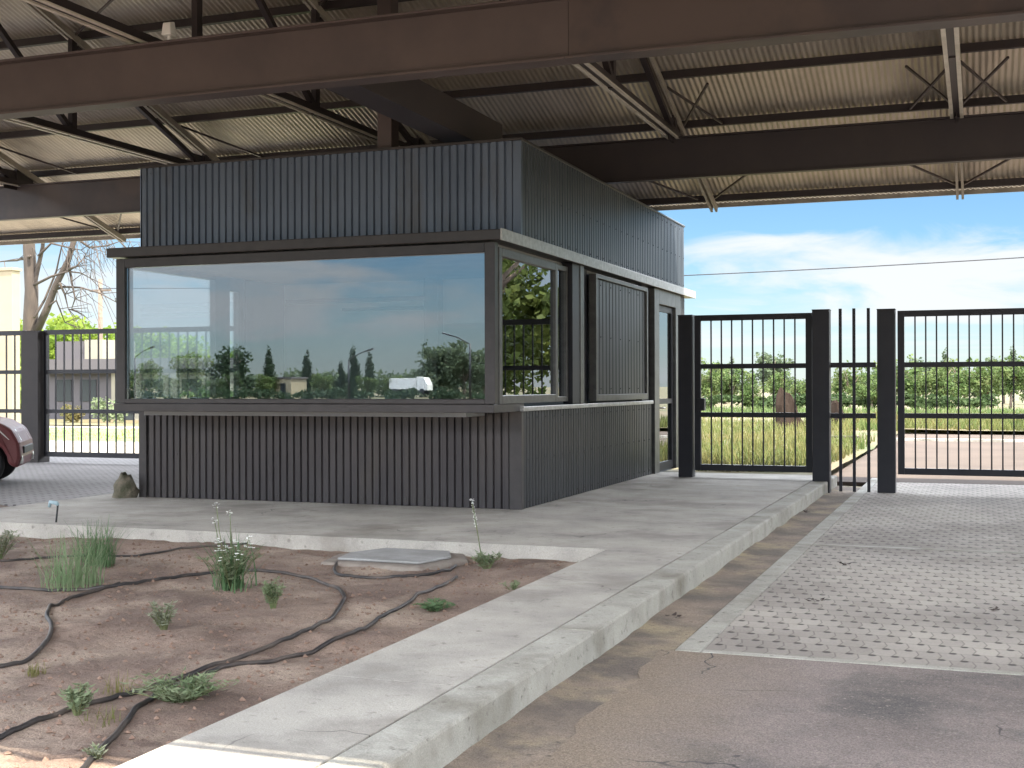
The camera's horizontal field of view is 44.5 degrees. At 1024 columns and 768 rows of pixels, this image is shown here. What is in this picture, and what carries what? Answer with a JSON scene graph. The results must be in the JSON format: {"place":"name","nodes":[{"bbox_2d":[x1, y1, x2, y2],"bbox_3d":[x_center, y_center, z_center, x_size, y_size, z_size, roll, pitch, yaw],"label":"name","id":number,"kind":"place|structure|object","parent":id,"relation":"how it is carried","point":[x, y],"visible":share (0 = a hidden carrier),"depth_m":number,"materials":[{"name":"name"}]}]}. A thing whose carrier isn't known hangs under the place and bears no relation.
{"place":"outdoors","nodes":[
{"label":"outdoors","id":0,"kind":"place"},
{"bbox_2d":[0,267,21,422],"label":"boundary wall","id":1,"kind":"structure","parent":0,"point":[9,298],"depth_m":33.99,"materials":[{"name":"beige paint"}]},
{"bbox_2d":[0,457,138,505],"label":"paver driveway","id":2,"kind":"structure","parent":0,"point":[58,478],"depth_m":18.43,"materials":[{"name":"grey concrete"}]},
{"bbox_2d":[0,416,33,478],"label":"parked car","id":3,"kind":"object","parent":2,"relation":"on","point":[16,445],"visible":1,"depth_m":17.22,"materials":[{"name":"red metal"}]},
{"bbox_2d":[21,331,49,462],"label":"gate pillar","id":4,"kind":"structure","parent":2,"relation":"on","point":[32,382],"depth_m":22.61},
{"bbox_2d":[0,331,20,420],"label":"vehicle gate","id":5,"kind":"structure","parent":4,"relation":"attached to","point":[14,371],"depth_m":22.91,"materials":[{"name":"metal"}]},
{"bbox_2d":[43,328,138,457],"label":"vehicle gate","id":6,"kind":"structure","parent":4,"relation":"attached to","point":[47,411],"depth_m":22.39,"materials":[{"name":"metal"}]},
{"bbox_2d":[50,427,138,441],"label":"lawn","id":7,"kind":"structure","parent":0,"point":[68,437],"depth_m":38.85,"materials":[{"name":"green plant"}]},
{"bbox_2d":[0,240,139,351],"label":"bare tree","id":8,"kind":"object","parent":7,"relation":"on","point":[32,321],"visible":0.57,"depth_m":38.27,"materials":[{"name":"brown plant"}]},
{"bbox_2d":[50,426,138,427],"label":"path","id":9,"kind":"structure","parent":0,"point":[94,426],"depth_m":47.26,"materials":[{"name":"grey concrete"}]},
{"bbox_2d":[0,192,1023,385],"label":"sky","id":10,"kind":"structure","parent":0,"point":[856,233],"materials":[{"name":"blue"}]},
{"bbox_2d":[50,387,1023,648],"bbox_3d":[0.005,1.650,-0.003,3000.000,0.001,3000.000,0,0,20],"label":"ground","id":11,"kind":"structure","parent":0,"point":[1006,405],"depth_m":83.02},
{"bbox_2d":[20,413,138,425],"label":"verge","id":12,"kind":"structure","parent":11,"relation":"on","point":[86,422],"depth_m":52.62,"materials":[{"name":"green plant"}]},
{"bbox_2d":[20,319,43,408],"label":"leafy tree","id":13,"kind":"object","parent":12,"relation":"on","point":[21,326],"depth_m":79.02,"materials":[{"name":"green plant"}]},
{"bbox_2d":[20,311,96,403],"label":"leafy tree","id":14,"kind":"object","parent":12,"relation":"on","point":[58,323],"visible":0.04,"depth_m":73.14,"materials":[{"name":"green plant"}]},
{"bbox_2d":[49,319,95,358],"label":"leafy tree","id":15,"kind":"object","parent":12,"relation":"on","point":[52,346],"visible":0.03,"depth_m":70.92,"materials":[{"name":"green plant"}]},
{"bbox_2d":[60,404,85,425],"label":"garden shrub","id":16,"kind":"object","parent":12,"relation":"on","point":[68,416],"visible":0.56,"depth_m":52.91,"materials":[{"name":"yellow plant"}]},
{"bbox_2d":[49,340,138,419],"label":"house","id":17,"kind":"structure","parent":12,"relation":"on","point":[94,376],"depth_m":57.61,"materials":[{"name":"grey paint"}]},
{"bbox_2d":[57,380,71,400],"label":"window","id":18,"kind":"structure","parent":17,"relation":"in","point":[68,383],"depth_m":57.78,"materials":[{"name":"grey glass"}]},
{"bbox_2d":[82,380,96,400],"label":"window","id":19,"kind":"structure","parent":17,"relation":"in","point":[85,383],"depth_m":57.33,"materials":[{"name":"grey glass"}]},
{"bbox_2d":[118,414,132,419],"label":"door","id":20,"kind":"structure","parent":17,"relation":"in","point":[130,416],"depth_m":56.18,"materials":[{"name":"grey"}]},
{"bbox_2d":[75,326,115,339],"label":"leafy tree","id":21,"kind":"object","parent":12,"relation":"on","point":[96,336],"depth_m":72.15,"materials":[{"name":"green plant"}]},
{"bbox_2d":[95,322,115,339],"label":"leafy tree","id":22,"kind":"object","parent":12,"relation":"on","point":[113,334],"visible":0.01,"depth_m":71.30,"materials":[{"name":"green plant"}]},
{"bbox_2d":[91,396,127,422],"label":"garden shrub","id":23,"kind":"object","parent":12,"relation":"on","point":[110,415],"visible":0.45,"depth_m":52.58,"materials":[{"name":"green plant"}]},
{"bbox_2d":[701,404,1023,417],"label":"green grass","id":24,"kind":"structure","parent":12,"relation":"on","point":[863,410],"depth_m":61.27,"materials":[{"name":"green plant"}]},
{"bbox_2d":[50,441,138,452],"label":"forecourt","id":25,"kind":"structure","parent":11,"relation":"on","point":[94,446],"depth_m":30.59,"materials":[{"name":"grey concrete"}]},
{"bbox_2d":[90,279,110,339],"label":"utility pole","id":26,"kind":"object","parent":11,"relation":"on","point":[100,309],"visible":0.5,"depth_m":60.83,"materials":[{"name":"brown wood"}]},
{"bbox_2d":[99,257,1023,288],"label":"power line","id":27,"kind":"object","parent":26,"relation":"attached to","point":[825,268],"visible":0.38,"depth_m":48.47,"materials":[{"name":"grey metal"}]},
{"bbox_2d":[0,535,576,767],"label":"planting bed","id":28,"kind":"object","parent":11,"relation":"on","point":[32,742],"visible":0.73,"depth_m":7.61,"materials":[{"name":"soil"}]},
{"bbox_2d":[0,529,20,558],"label":"weed","id":29,"kind":"object","parent":28,"relation":"on","point":[5,543],"visible":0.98,"depth_m":10.76,"materials":[{"name":"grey plant"}]},
{"bbox_2d":[27,661,48,677],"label":"grass tuft","id":30,"kind":"object","parent":28,"relation":"on","point":[33,673],"visible":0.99,"depth_m":6.42,"materials":[{"name":"green plant"}]},
{"bbox_2d":[0,582,119,667],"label":"irrigation hose","id":31,"kind":"object","parent":28,"relation":"on","point":[31,656],"visible":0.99,"depth_m":7.65,"materials":[{"name":"black rubber"}]},
{"bbox_2d":[18,528,116,591],"bbox_3d":[-3.281,1.288,9.295,0.774,0.436,0.846,0,0,-26],"label":"grass tuft","id":32,"kind":"object","parent":28,"relation":"on","point":[88,573],"visible":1,"depth_m":9.25,"materials":[{"name":"green plant"}]},
{"bbox_2d":[58,682,99,715],"bbox_3d":[-1.937,1.405,5.548,0.174,0.148,0.195,0,0,-3],"label":"weed","id":33,"kind":"object","parent":28,"relation":"on","point":[77,699],"visible":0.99,"depth_m":5.55,"materials":[{"name":"green plant"}]},
{"bbox_2d":[82,742,107,759],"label":"weed","id":34,"kind":"object","parent":28,"relation":"on","point":[99,753],"visible":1,"depth_m":4.90,"materials":[{"name":"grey plant"}]},
{"bbox_2d":[76,703,120,727],"bbox_3d":[-1.775,1.438,5.461,0.168,0.095,0.190,0,0,20],"label":"grass tuft","id":35,"kind":"object","parent":28,"relation":"on","point":[113,717],"visible":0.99,"depth_m":5.45,"materials":[{"name":"green plant"}]},
{"bbox_2d":[66,515,142,567],"bbox_3d":[-3.443,1.295,10.326,0.757,0.423,0.592,0,0,20],"label":"grass tuft","id":36,"kind":"object","parent":28,"relation":"on","point":[109,547],"visible":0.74,"depth_m":10.32,"materials":[{"name":"green plant"}]},
{"bbox_2d":[101,670,136,695],"bbox_3d":[-1.891,1.443,6.016,0.200,0.126,0.142,0,0,47],"label":"grass tuft","id":37,"kind":"object","parent":28,"relation":"on","point":[116,690],"visible":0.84,"depth_m":6.03,"materials":[{"name":"green plant"}]},
{"bbox_2d":[0,542,246,561],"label":"irrigation hose","id":38,"kind":"object","parent":28,"relation":"on","point":[46,557],"visible":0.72,"depth_m":11.06,"materials":[{"name":"black rubber"}]},
{"bbox_2d":[144,600,177,629],"bbox_3d":[-2.130,1.410,7.603,0.205,0.191,0.230,0,0,-15],"label":"weed","id":39,"kind":"object","parent":28,"relation":"on","point":[161,617],"visible":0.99,"depth_m":7.59,"materials":[{"name":"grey plant"}]},
{"bbox_2d":[0,568,345,739],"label":"irrigation hose","id":40,"kind":"object","parent":28,"relation":"on","point":[20,727],"visible":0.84,"depth_m":7.28,"materials":[{"name":"black rubber"}]},
{"bbox_2d":[117,666,238,702],"bbox_3d":[-1.557,1.421,5.858,0.503,0.144,0.486,0,0,-42],"label":"weed","id":41,"kind":"object","parent":28,"relation":"on","point":[194,688],"visible":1,"depth_m":5.84,"materials":[{"name":"green plant"}]},
{"bbox_2d":[188,502,272,592],"bbox_3d":[-2.003,1.192,9.209,0.772,0.644,0.725,0,0,20],"label":"flowering plant","id":42,"kind":"object","parent":28,"relation":"on","point":[230,573],"visible":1,"depth_m":9.14,"materials":[{"name":"green plant"}]},
{"bbox_2d":[79,575,457,767],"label":"irrigation hose","id":43,"kind":"object","parent":28,"relation":"on","point":[89,761],"visible":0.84,"depth_m":6.73,"materials":[{"name":"black rubber"}]},
{"bbox_2d":[260,576,286,608],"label":"weed","id":44,"kind":"object","parent":28,"relation":"on","point":[272,599],"visible":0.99,"depth_m":8.32,"materials":[{"name":"green plant"}]},
{"bbox_2d":[321,548,468,570],"bbox_3d":[-0.956,1.516,10.595,1.208,0.148,0.978,0,0,20],"label":"inspection cover","id":45,"kind":"object","parent":28,"relation":"on","point":[397,559],"visible":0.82,"depth_m":10.36,"materials":[{"name":"grey concrete"}]},
{"bbox_2d":[333,561,456,578],"bbox_3d":[-0.968,1.487,10.176,1.010,0.054,1.049,0,0,5],"label":"irrigation hose","id":46,"kind":"object","parent":28,"relation":"on","point":[390,576],"visible":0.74,"depth_m":9.74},
{"bbox_2d":[412,597,456,611],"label":"weed","id":47,"kind":"object","parent":28,"relation":"on","point":[434,606],"visible":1,"depth_m":8.29,"materials":[{"name":"green plant"}]},
{"bbox_2d":[471,499,484,562],"bbox_3d":[-0.286,1.227,10.327,0.149,0.568,0.098,0,0,20],"label":"flower spike","id":48,"kind":"object","parent":28,"relation":"on","point":[473,506],"visible":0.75,"depth_m":10.33,"materials":[{"name":"green plant"}]},
{"bbox_2d":[471,551,502,568],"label":"weed","id":49,"kind":"object","parent":28,"relation":"on","point":[486,560],"visible":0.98,"depth_m":10.18,"materials":[{"name":"green plant"}]},
{"bbox_2d":[499,580,519,589],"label":"weed","id":50,"kind":"object","parent":28,"relation":"on","point":[514,585],"visible":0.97,"depth_m":9.06,"materials":[{"name":"green plant"}]},
{"bbox_2d":[0,472,812,767],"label":"concrete walk","id":51,"kind":"structure","parent":11,"relation":"on","point":[613,540],"depth_m":10.86,"materials":[{"name":"grey concrete"}]},
{"bbox_2d":[48,500,58,521],"bbox_3d":[-4.582,1.347,12.539,0.118,0.368,0.067,0,0,5],"label":"sprinkler","id":52,"kind":"object","parent":51,"relation":"on","point":[50,502],"visible":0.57,"depth_m":12.52,"materials":[{"name":"black plastic"}]},
{"bbox_2d":[112,472,139,497],"bbox_3d":[-4.729,1.230,15.341,0.297,0.316,0.279,0,0,-35],"label":"rock","id":53,"kind":"object","parent":51,"relation":"on","point":[124,485],"visible":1,"depth_m":15.26,"materials":[{"name":"grey stone"}]},
{"bbox_2d":[107,137,695,509],"bbox_3d":[-0.848,-0.638,18.140,5.094,4.080,9.400,0,0,20],"label":"guard booth","id":54,"kind":"object","parent":51,"relation":"on","point":[491,323],"visible":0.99,"depth_m":15.01,"materials":[{"name":"metal"}]},
{"bbox_2d":[130,267,243,398],"bbox_3d":[-4.095,-0.614,15.815,0.090,1.678,2.458,0,0,20],"label":"side window","id":55,"kind":"structure","parent":54,"relation":"in","point":[187,327],"depth_m":15.78,"materials":[{"name":"clear glass"}]},
{"bbox_2d":[116,242,498,403],"bbox_3d":[-2.372,-0.622,13.801,4.726,1.678,0.110,0,0,20],"label":"front window","id":56,"kind":"structure","parent":54,"relation":"in","point":[490,249],"depth_m":13.65,"materials":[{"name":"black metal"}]},
{"bbox_2d":[498,247,557,403],"bbox_3d":[0.171,-0.609,13.949,0.079,1.638,1.938,0,0,20],"label":"right window","id":57,"kind":"structure","parent":54,"relation":"in","point":[527,284],"depth_m":13.94,"materials":[{"name":"glass"}]},
{"bbox_2d":[659,305,672,469],"bbox_3d":[2.448,0.060,19.987,0.127,2.590,1.110,0,0,20],"label":"door","id":58,"kind":"structure","parent":54,"relation":"in","point":[665,313],"depth_m":20.17,"materials":[{"name":"glass"}]},
{"bbox_2d":[678,315,694,476],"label":"gate pillar","id":59,"kind":"structure","parent":51,"relation":"on","point":[686,420],"depth_m":18.47,"materials":[{"name":"metal"}]},
{"bbox_2d":[694,313,811,472],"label":"pedestrian gate","id":60,"kind":"structure","parent":59,"relation":"attached to","point":[700,404],"depth_m":18.21,"materials":[{"name":"metal"}]},
{"bbox_2d":[318,475,836,767],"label":"kerb","id":61,"kind":"structure","parent":11,"relation":"on","point":[445,729],"depth_m":6.24,"materials":[{"name":"concrete"}]},
{"bbox_2d":[812,309,830,492],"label":"gate pillar","id":62,"kind":"structure","parent":61,"relation":"on","point":[821,394],"depth_m":17.55,"materials":[{"name":"metal"}]},
{"bbox_2d":[701,361,713,397],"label":"orchard tree","id":63,"kind":"object","parent":11,"relation":"on","point":[706,390],"visible":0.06,"depth_m":74.45,"materials":[{"name":"green plant"}]},
{"bbox_2d":[701,358,727,397],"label":"orchard tree","id":64,"kind":"object","parent":11,"relation":"on","point":[717,373],"visible":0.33,"depth_m":76.09,"materials":[{"name":"green plant"}]},
{"bbox_2d":[709,361,740,403],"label":"background tree","id":65,"kind":"object","parent":11,"relation":"on","point":[730,374],"visible":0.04,"depth_m":110.90,"materials":[{"name":"green plant"}]},
{"bbox_2d":[712,369,755,395],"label":"orchard tree","id":66,"kind":"object","parent":11,"relation":"on","point":[726,384],"visible":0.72,"depth_m":74.15,"materials":[{"name":"green plant"}]},
{"bbox_2d":[740,378,769,406],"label":"orchard tree","id":67,"kind":"object","parent":11,"relation":"on","point":[747,392],"visible":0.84,"depth_m":70.79,"materials":[{"name":"green plant"}]},
{"bbox_2d":[744,351,793,394],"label":"background tree","id":68,"kind":"object","parent":11,"relation":"on","point":[768,372],"visible":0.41,"depth_m":102.35,"materials":[{"name":"green plant"}]},
{"bbox_2d":[760,370,792,393],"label":"orchard tree","id":69,"kind":"object","parent":11,"relation":"on","point":[779,382],"visible":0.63,"depth_m":85.28,"materials":[{"name":"green plant"}]},
{"bbox_2d":[663,417,897,474],"bbox_3d":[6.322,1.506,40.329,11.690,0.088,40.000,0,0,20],"label":"verge","id":70,"kind":"structure","parent":11,"relation":"on","point":[847,458],"depth_m":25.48,"materials":[{"name":"plant"}]},
{"bbox_2d":[775,387,805,427],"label":"tree stump","id":71,"kind":"object","parent":70,"relation":"on","point":[789,404],"visible":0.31,"depth_m":42.23,"materials":[{"name":"brown wood"}]},
{"bbox_2d":[831,399,844,422],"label":"tree stump","id":72,"kind":"object","parent":70,"relation":"on","point":[834,406],"visible":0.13,"depth_m":43.68,"materials":[{"name":"brown wood"}]},
{"bbox_2d":[786,376,805,393],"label":"background tree","id":73,"kind":"object","parent":11,"relation":"on","point":[791,379],"visible":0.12,"depth_m":101.58,"materials":[{"name":"green plant"}]},
{"bbox_2d":[788,378,805,407],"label":"orchard tree","id":74,"kind":"object","parent":11,"relation":"on","point":[799,390],"visible":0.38,"depth_m":74.90,"materials":[{"name":"green plant"}]},
{"bbox_2d":[831,360,870,406],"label":"orchard tree","id":75,"kind":"object","parent":11,"relation":"on","point":[846,382],"visible":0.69,"depth_m":78.87,"materials":[{"name":"green plant"}]},
{"bbox_2d":[851,375,876,407],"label":"orchard tree","id":76,"kind":"object","parent":11,"relation":"on","point":[861,391],"visible":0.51,"depth_m":67.75,"materials":[{"name":"green plant"}]},
{"bbox_2d":[866,354,922,408],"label":"orchard tree","id":77,"kind":"object","parent":11,"relation":"on","point":[909,384],"visible":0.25,"depth_m":71.64,"materials":[{"name":"green plant"}]},
{"bbox_2d":[906,367,928,396],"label":"orchard tree","id":78,"kind":"object","parent":11,"relation":"on","point":[918,378],"visible":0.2,"depth_m":75.98,"materials":[{"name":"green plant"}]},
{"bbox_2d":[831,410,1023,433],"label":"verge","id":79,"kind":"structure","parent":11,"relation":"on","point":[962,429],"depth_m":38.76,"materials":[{"name":"green plant"}]},
{"bbox_2d":[702,391,1001,409],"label":"hedge","id":80,"kind":"object","parent":79,"relation":"on","point":[909,400],"visible":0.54,"depth_m":68.14,"materials":[{"name":"green plant"}]},
{"bbox_2d":[911,357,951,395],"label":"background tree","id":81,"kind":"object","parent":11,"relation":"on","point":[928,369],"visible":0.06,"depth_m":99.33,"materials":[{"name":"green plant"}]},
{"bbox_2d":[918,359,962,398],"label":"orchard tree","id":82,"kind":"object","parent":11,"relation":"on","point":[941,387],"visible":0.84,"depth_m":69.47,"materials":[{"name":"green plant"}]},
{"bbox_2d":[940,347,948,395],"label":"poplar tree","id":83,"kind":"object","parent":11,"relation":"on","point":[943,357],"visible":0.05,"depth_m":121.02,"materials":[{"name":"green plant"}]},
{"bbox_2d":[896,438,1023,441],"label":"street kerb","id":84,"kind":"structure","parent":11,"relation":"on","point":[966,440],"depth_m":33.38,"materials":[{"name":"concrete"}]},
{"bbox_2d":[896,434,1023,438],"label":"street far lane","id":85,"kind":"structure","parent":11,"relation":"on","point":[955,436],"depth_m":36.60,"materials":[{"name":"grey asphalt"}]},
{"bbox_2d":[937,357,996,407],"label":"orchard tree","id":86,"kind":"object","parent":11,"relation":"on","point":[964,383],"visible":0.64,"depth_m":75.16,"materials":[{"name":"green plant"}]},
{"bbox_2d":[968,389,992,397],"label":"background tree","id":87,"kind":"object","parent":11,"relation":"on","point":[973,394],"visible":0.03,"depth_m":93.25,"materials":[{"name":"green plant"}]},
{"bbox_2d":[970,367,1006,407],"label":"orchard tree","id":88,"kind":"object","parent":11,"relation":"on","point":[995,391],"visible":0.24,"depth_m":80.45,"materials":[{"name":"green plant"}]},
{"bbox_2d":[985,356,1016,403],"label":"background tree","id":89,"kind":"object","parent":11,"relation":"on","point":[988,359],"visible":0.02,"depth_m":107.89,"materials":[{"name":"green plant"}]},
{"bbox_2d":[982,355,1023,408],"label":"orchard tree","id":90,"kind":"object","parent":11,"relation":"on","point":[1008,378],"visible":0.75,"depth_m":75.18,"materials":[{"name":"green plant"}]},
{"bbox_2d":[1008,346,1017,401],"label":"poplar tree","id":91,"kind":"object","parent":11,"relation":"on","point":[1011,355],"visible":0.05,"depth_m":120.71,"materials":[{"name":"green plant"}]},
{"bbox_2d":[1016,388,1023,402],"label":"orchard tree","id":92,"kind":"object","parent":11,"relation":"on","point":[1022,396],"visible":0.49,"depth_m":77.25,"materials":[{"name":"green plant"}]},
{"bbox_2d":[523,650,1023,767],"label":"driveway","id":93,"kind":"structure","parent":0,"point":[676,709],"depth_m":5.63,"materials":[{"name":"grey asphalt"}]},
{"bbox_2d":[443,486,860,767],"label":"gutter","id":94,"kind":"object","parent":93,"relation":"on","point":[542,726],"visible":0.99,"depth_m":6.85,"materials":[{"name":"grey concrete"}]},
{"bbox_2d":[831,308,875,491],"bbox_3d":[4.771,0.224,17.523,0.610,2.560,0.077,0,0,20],"label":"fence panel","id":95,"kind":"object","parent":94,"relation":"on","point":[854,365],"visible":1,"depth_m":17.48,"materials":[{"name":"metal"}]},
{"bbox_2d":[704,482,1023,671],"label":"paver driveway","id":96,"kind":"structure","parent":0,"point":[913,606],"depth_m":9.21,"materials":[{"name":"grey concrete"}]},
{"bbox_2d":[0,0,1023,244],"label":"canopy","id":97,"kind":"object","parent":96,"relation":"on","point":[682,104],"visible":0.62,"depth_m":16.30,"materials":[{"name":"brown metal"}]},
{"bbox_2d":[161,22,176,39],"bbox_3d":[-3.332,-3.427,12.175,0.108,0.188,0.108,0,0,20],"label":"floodlight","id":98,"kind":"object","parent":97,"relation":"on","point":[169,30],"visible":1,"depth_m":12.14,"materials":[{"name":"white paint"}]},
{"bbox_2d":[675,478,1023,675],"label":"paver edging","id":99,"kind":"object","parent":96,"relation":"on","point":[706,634],"visible":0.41,"depth_m":8.73,"materials":[{"name":"concrete"}]},
{"bbox_2d":[876,308,895,492],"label":"gate pillar","id":100,"kind":"structure","parent":96,"relation":"on","point":[886,400],"depth_m":17.46,"materials":[{"name":"metal"}]},
{"bbox_2d":[897,308,1023,476],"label":"vehicle gate","id":101,"kind":"structure","parent":100,"relation":"attached to","point":[902,414],"depth_m":17.26,"materials":[{"name":"metal"}]},
{"bbox_2d":[834,441,1023,489],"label":"street","id":102,"kind":"structure","parent":0,"point":[861,473],"depth_m":24.41,"materials":[{"name":"asphalt"}]}
]}

